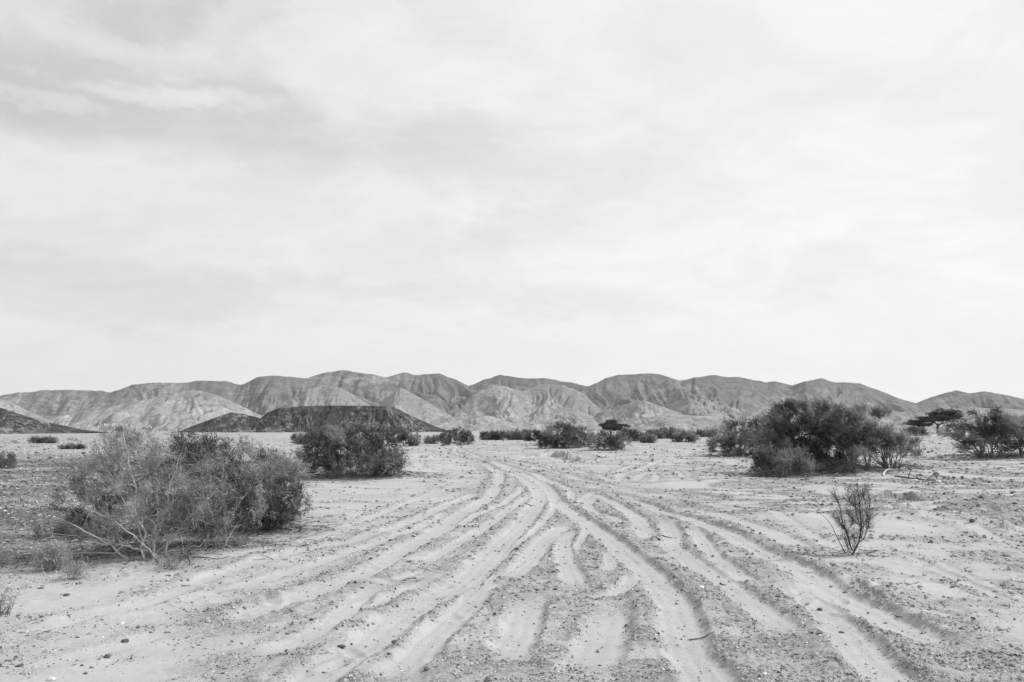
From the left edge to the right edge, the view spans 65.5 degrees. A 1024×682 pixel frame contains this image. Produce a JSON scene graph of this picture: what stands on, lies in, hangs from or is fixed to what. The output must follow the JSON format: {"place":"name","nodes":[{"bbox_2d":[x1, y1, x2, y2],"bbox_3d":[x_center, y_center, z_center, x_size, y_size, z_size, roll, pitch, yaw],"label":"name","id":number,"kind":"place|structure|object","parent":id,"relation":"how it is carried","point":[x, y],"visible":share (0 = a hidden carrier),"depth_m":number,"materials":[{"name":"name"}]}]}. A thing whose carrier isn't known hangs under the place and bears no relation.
{"place":"outdoors","nodes":[
{"label":"outdoors","id":0,"kind":"place"},
{"bbox_2d":[0,400,47,420],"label":"hills","id":1,"kind":"structure","parent":0,"point":[10,406],"depth_m":1506.47,"materials":[{"name":"grey stone"}]},
{"bbox_2d":[0,408,110,433],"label":"dark hill","id":2,"kind":"structure","parent":0,"point":[11,422],"depth_m":394.36,"materials":[{"name":"stone"}]},
{"bbox_2d":[90,413,201,430],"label":"pale hill","id":3,"kind":"structure","parent":0,"point":[157,421],"depth_m":1064.49,"materials":[{"name":"grey stone"}]},
{"bbox_2d":[43,395,263,431],"bbox_3d":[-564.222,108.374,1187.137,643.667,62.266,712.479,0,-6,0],"label":"pale hill","id":4,"kind":"structure","parent":0,"point":[189,407],"depth_m":1209.88,"materials":[{"name":"grey stone"}]},
{"bbox_2d":[171,390,258,414],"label":"hills","id":5,"kind":"structure","parent":0,"point":[220,401],"depth_m":2021.00,"materials":[{"name":"stone"}]},
{"bbox_2d":[178,412,279,432],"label":"dark hill","id":6,"kind":"structure","parent":0,"point":[232,422],"depth_m":596.04,"materials":[{"name":"stone"}]},
{"bbox_2d":[272,385,370,410],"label":"hills","id":7,"kind":"structure","parent":0,"point":[323,395],"depth_m":1998.08,"materials":[{"name":"grey stone"}]},
{"bbox_2d":[254,405,452,431],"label":"dark hill","id":8,"kind":"structure","parent":0,"point":[297,419],"depth_m":650.43,"materials":[{"name":"stone"}]},
{"bbox_2d":[380,388,453,419],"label":"hills","id":9,"kind":"structure","parent":0,"point":[408,402],"depth_m":1879.82,"materials":[{"name":"grey stone"}]},
{"bbox_2d":[422,415,536,430],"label":"hills","id":10,"kind":"structure","parent":0,"point":[480,423],"depth_m":1454.18,"materials":[{"name":"grey stone"}]},
{"bbox_2d":[0,431,1023,681],"bbox_3d":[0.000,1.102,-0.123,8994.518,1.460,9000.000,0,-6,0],"label":"ground","id":11,"kind":"structure","parent":0,"point":[424,645],"depth_m":9.07,"materials":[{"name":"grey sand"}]},
{"bbox_2d":[0,552,13,563],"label":"grass tuft","id":12,"kind":"object","parent":11,"relation":"on","point":[5,557],"visible":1,"depth_m":9.90,"materials":[{"name":"plant"}]},
{"bbox_2d":[0,450,19,468],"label":"shrub","id":13,"kind":"object","parent":11,"relation":"on","point":[4,462],"visible":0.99,"depth_m":35.69,"materials":[{"name":"grey plant"}]},
{"bbox_2d":[0,573,34,615],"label":"twig bush","id":14,"kind":"object","parent":11,"relation":"on","point":[1,607],"visible":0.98,"depth_m":7.28,"materials":[{"name":"grey plant"}]},
{"bbox_2d":[27,434,58,442],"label":"shrub","id":15,"kind":"object","parent":11,"relation":"on","point":[48,439],"visible":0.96,"depth_m":97.46,"materials":[{"name":"grey plant"}]},
{"bbox_2d":[46,677,55,680],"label":"rock","id":16,"kind":"object","parent":11,"relation":"on","point":[51,678],"visible":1,"depth_m":5.47,"materials":[{"name":"stone"}]},
{"bbox_2d":[27,539,75,575],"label":"grass tuft","id":17,"kind":"object","parent":11,"relation":"on","point":[49,561],"visible":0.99,"depth_m":9.52,"materials":[{"name":"plant"}]},
{"bbox_2d":[58,443,86,448],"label":"shrub","id":18,"kind":"object","parent":11,"relation":"on","point":[73,446],"visible":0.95,"depth_m":71.86,"materials":[{"name":"grey plant"}]},
{"bbox_2d":[57,554,92,580],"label":"grass tuft","id":19,"kind":"object","parent":11,"relation":"on","point":[76,569],"visible":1,"depth_m":9.03,"materials":[{"name":"plant"}]},
{"bbox_2d":[24,453,132,539],"bbox_3d":[-6.755,2.443,12.626,1.583,1.553,1.159,0,-6,0],"label":"shrub","id":20,"kind":"object","parent":11,"relation":"on","point":[62,526],"visible":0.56,"depth_m":12.57,"materials":[{"name":"grey plant"}]},
{"bbox_2d":[121,639,128,642],"bbox_3d":[-3.163,2.455,6.513,0.064,0.040,0.046,5,-8,-37],"label":"rock","id":21,"kind":"object","parent":11,"relation":"on","point":[124,640],"visible":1,"depth_m":6.50,"materials":[{"name":"stone"}]},
{"bbox_2d":[34,414,239,563],"bbox_3d":[-4.792,1.893,10.282,2.534,1.917,1.873,0,-6,0],"label":"shrub","id":22,"kind":"object","parent":11,"relation":"on","point":[155,514],"visible":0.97,"depth_m":10.28,"materials":[{"name":"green plant"}]},
{"bbox_2d":[146,544,200,570],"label":"twig bush","id":23,"kind":"object","parent":11,"relation":"on","point":[169,563],"visible":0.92,"depth_m":9.59,"materials":[{"name":"grey plant"}]},
{"bbox_2d":[119,430,237,533],"bbox_3d":[-5.433,2.269,12.952,1.843,1.782,1.570,3,-7,-25],"label":"shrub","id":24,"kind":"object","parent":11,"relation":"on","point":[167,469],"visible":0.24,"depth_m":12.92,"materials":[{"name":"grey plant"}]},
{"bbox_2d":[170,522,203,564],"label":"twig bush","id":25,"kind":"object","parent":11,"relation":"on","point":[186,546],"visible":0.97,"depth_m":9.88,"materials":[{"name":"grey plant"}]},
{"bbox_2d":[192,556,228,558],"bbox_3d":[-3.840,2.769,10.192,0.468,0.034,0.157,3,-7,-28],"label":"stick","id":26,"kind":"object","parent":11,"relation":"on","point":[210,558],"visible":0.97,"depth_m":10.15,"materials":[{"name":"wood"}]},
{"bbox_2d":[171,434,276,550],"bbox_3d":[-3.951,2.063,11.051,1.524,1.635,1.400,0,-6,0],"label":"shrub","id":27,"kind":"object","parent":11,"relation":"on","point":[231,503],"visible":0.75,"depth_m":10.99,"materials":[{"name":"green plant"}]},
{"bbox_2d":[219,529,255,545],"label":"twig bush","id":28,"kind":"object","parent":11,"relation":"on","point":[237,539],"visible":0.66,"depth_m":11.27,"materials":[{"name":"grey plant"}]},
{"bbox_2d":[231,441,315,532],"bbox_3d":[-4.104,2.443,13.474,1.565,1.572,1.382,-5,-8,40],"label":"shrub","id":29,"kind":"object","parent":11,"relation":"on","point":[283,514],"visible":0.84,"depth_m":13.32,"materials":[{"name":"grey plant"}]},
{"bbox_2d":[288,431,306,444],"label":"shrub","id":30,"kind":"object","parent":11,"relation":"on","point":[299,438],"visible":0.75,"depth_m":92.98,"materials":[{"name":"grey plant"}]},
{"bbox_2d":[293,420,410,477],"bbox_3d":[-5.706,3.845,28.368,4.400,2.178,3.275,0,-6,0],"label":"shrub","id":31,"kind":"object","parent":11,"relation":"on","point":[328,458],"visible":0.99,"depth_m":27.95,"materials":[{"name":"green plant"}]},
{"bbox_2d":[389,426,425,445],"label":"shrub","id":32,"kind":"object","parent":11,"relation":"on","point":[411,441],"visible":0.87,"depth_m":84.27,"materials":[{"name":"grey plant"}]},
{"bbox_2d":[422,434,443,443],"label":"shrub","id":33,"kind":"object","parent":11,"relation":"on","point":[428,439],"visible":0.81,"depth_m":90.01,"materials":[{"name":"grey plant"}]},
{"bbox_2d":[438,427,474,445],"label":"shrub","id":34,"kind":"object","parent":11,"relation":"on","point":[462,436],"visible":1,"depth_m":81.22,"materials":[{"name":"grey plant"}]},
{"bbox_2d":[478,429,499,439],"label":"shrub","id":35,"kind":"object","parent":11,"relation":"on","point":[483,436],"visible":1,"depth_m":135.90,"materials":[{"name":"grey plant"}]},
{"bbox_2d":[492,429,524,439],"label":"shrub","id":36,"kind":"object","parent":11,"relation":"on","point":[507,435],"visible":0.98,"depth_m":136.12,"materials":[{"name":"grey plant"}]},
{"bbox_2d":[0,443,1023,571],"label":"twig litter","id":37,"kind":"object","parent":11,"relation":"on","point":[176,542],"visible":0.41,"depth_m":12.60,"materials":[{"name":"plant"}]},
{"bbox_2d":[513,428,530,439],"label":"shrub","id":38,"kind":"object","parent":11,"relation":"on","point":[522,430],"visible":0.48,"depth_m":137.25,"materials":[{"name":"grey plant"}]},
{"bbox_2d":[522,428,542,440],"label":"shrub","id":39,"kind":"object","parent":11,"relation":"on","point":[528,436],"visible":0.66,"depth_m":120.61,"materials":[{"name":"grey plant"}]},
{"bbox_2d":[536,420,593,447],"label":"shrub","id":40,"kind":"object","parent":11,"relation":"on","point":[567,434],"visible":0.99,"depth_m":69.98,"materials":[{"name":"grey plant"}]},
{"bbox_2d":[585,428,632,449],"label":"shrub","id":41,"kind":"object","parent":11,"relation":"on","point":[613,442],"visible":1,"depth_m":64.57,"materials":[{"name":"grey plant"}]},
{"bbox_2d":[598,419,630,434],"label":"acacia tree","id":42,"kind":"object","parent":11,"relation":"on","point":[610,425],"visible":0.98,"depth_m":236.88,"materials":[{"name":"black plant"}]},
{"bbox_2d":[615,427,637,436],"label":"shrub","id":43,"kind":"object","parent":11,"relation":"on","point":[622,430],"visible":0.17,"depth_m":153.34,"materials":[{"name":"grey plant"}]},
{"bbox_2d":[622,429,652,440],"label":"shrub","id":44,"kind":"object","parent":11,"relation":"on","point":[635,435],"visible":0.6,"depth_m":104.43,"materials":[{"name":"grey plant"}]},
{"bbox_2d":[639,432,657,442],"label":"shrub","id":45,"kind":"object","parent":11,"relation":"on","point":[649,438],"visible":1,"depth_m":99.09,"materials":[{"name":"grey plant"}]},
{"bbox_2d":[647,427,663,433],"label":"shrub","id":46,"kind":"object","parent":11,"relation":"on","point":[655,430],"visible":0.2,"depth_m":187.75,"materials":[{"name":"grey plant"}]},
{"bbox_2d":[654,426,679,438],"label":"shrub","id":47,"kind":"object","parent":11,"relation":"on","point":[661,435],"visible":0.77,"depth_m":153.55,"materials":[{"name":"grey plant"}]},
{"bbox_2d":[664,428,693,434],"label":"shrub","id":48,"kind":"object","parent":11,"relation":"on","point":[691,431],"visible":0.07,"depth_m":171.51,"materials":[{"name":"grey plant"}]},
{"bbox_2d":[670,430,701,441],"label":"shrub","id":49,"kind":"object","parent":11,"relation":"on","point":[687,436],"visible":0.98,"depth_m":101.30,"materials":[{"name":"grey plant"}]},
{"bbox_2d":[693,428,716,436],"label":"shrub","id":50,"kind":"object","parent":11,"relation":"on","point":[700,432],"visible":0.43,"depth_m":188.68,"materials":[{"name":"grey plant"}]},
{"bbox_2d":[704,414,764,455],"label":"shrub","id":51,"kind":"object","parent":11,"relation":"on","point":[733,441],"visible":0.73,"depth_m":51.48,"materials":[{"name":"grey plant"}]},
{"bbox_2d":[746,442,815,477],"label":"shrub","id":52,"kind":"object","parent":11,"relation":"on","point":[795,461],"visible":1,"depth_m":28.67,"materials":[{"name":"grey plant"}]},
{"bbox_2d":[748,391,851,472],"bbox_3d":[11.111,3.577,30.803,4.160,3.313,2.465,0,-6,0],"label":"shrub","id":53,"kind":"object","parent":11,"relation":"on","point":[779,429],"visible":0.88,"depth_m":30.42,"materials":[{"name":"grey plant"}]},
{"bbox_2d":[808,478,882,554],"bbox_3d":[4.492,2.310,10.728,1.076,1.124,0.512,0,-6,0],"label":"shrub","id":54,"kind":"object","parent":11,"relation":"on","point":[843,526],"visible":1,"depth_m":10.71,"materials":[{"name":"grey plant"}]},
{"bbox_2d":[826,401,885,472],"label":"shrub","id":55,"kind":"object","parent":11,"relation":"on","point":[858,432],"visible":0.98,"depth_m":29.96,"materials":[{"name":"grey plant"}]},
{"bbox_2d":[848,404,925,468],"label":"shrub","id":56,"kind":"object","parent":11,"relation":"on","point":[892,439],"visible":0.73,"depth_m":31.11,"materials":[{"name":"grey plant"}]},
{"bbox_2d":[902,425,930,435],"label":"shrub","id":57,"kind":"object","parent":11,"relation":"on","point":[921,432],"visible":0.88,"depth_m":95.06,"materials":[{"name":"grey plant"}]},
{"bbox_2d":[895,469,946,481],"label":"dead branch","id":58,"kind":"object","parent":11,"relation":"on","point":[908,477],"visible":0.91,"depth_m":27.70,"materials":[{"name":"grey wood"}]},
{"bbox_2d":[901,408,970,432],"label":"acacia tree","id":59,"kind":"object","parent":11,"relation":"on","point":[943,415],"visible":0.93,"depth_m":110.73,"materials":[{"name":"black plant"}]},
{"bbox_2d":[934,404,1023,458],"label":"shrub","id":60,"kind":"object","parent":11,"relation":"on","point":[1001,426],"visible":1,"depth_m":45.92,"materials":[{"name":"grey plant"}]},
{"bbox_2d":[0,370,1023,418],"bbox_3d":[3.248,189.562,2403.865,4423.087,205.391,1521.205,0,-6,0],"label":"hills","id":61,"kind":"structure","parent":0,"point":[735,397],"depth_m":2342.17,"materials":[{"name":"stone"}]},
{"bbox_2d":[0,0,1023,402],"label":"sky","id":62,"kind":"structure","parent":0,"point":[469,192],"materials":[{"name":"white"}]},
{"bbox_2d":[454,384,601,425],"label":"hills","id":63,"kind":"structure","parent":0,"point":[515,406],"depth_m":2003.65,"materials":[{"name":"grey stone"}]},
{"bbox_2d":[522,408,601,430],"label":"hills","id":64,"kind":"structure","parent":0,"point":[574,417],"depth_m":1654.76,"materials":[{"name":"grey stone"}]},
{"bbox_2d":[595,400,683,423],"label":"hills","id":65,"kind":"structure","parent":0,"point":[639,409],"depth_m":1749.22,"materials":[{"name":"grey stone"}]},
{"bbox_2d":[601,414,759,430],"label":"hills","id":66,"kind":"structure","parent":0,"point":[689,422],"depth_m":1438.43,"materials":[{"name":"grey stone"}]},
{"bbox_2d":[667,397,732,418],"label":"hills","id":67,"kind":"structure","parent":0,"point":[688,406],"depth_m":1796.71,"materials":[{"name":"grey stone"}]},
{"bbox_2d":[738,393,846,427],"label":"hills","id":68,"kind":"structure","parent":0,"point":[756,412],"depth_m":1922.29,"materials":[{"name":"grey stone"}]},
{"bbox_2d":[861,407,1023,430],"bbox_3d":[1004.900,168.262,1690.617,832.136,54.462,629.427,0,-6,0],"label":"hills","id":69,"kind":"structure","parent":0,"point":[897,419],"depth_m":1629.08,"materials":[{"name":"grey stone"}]}
]}

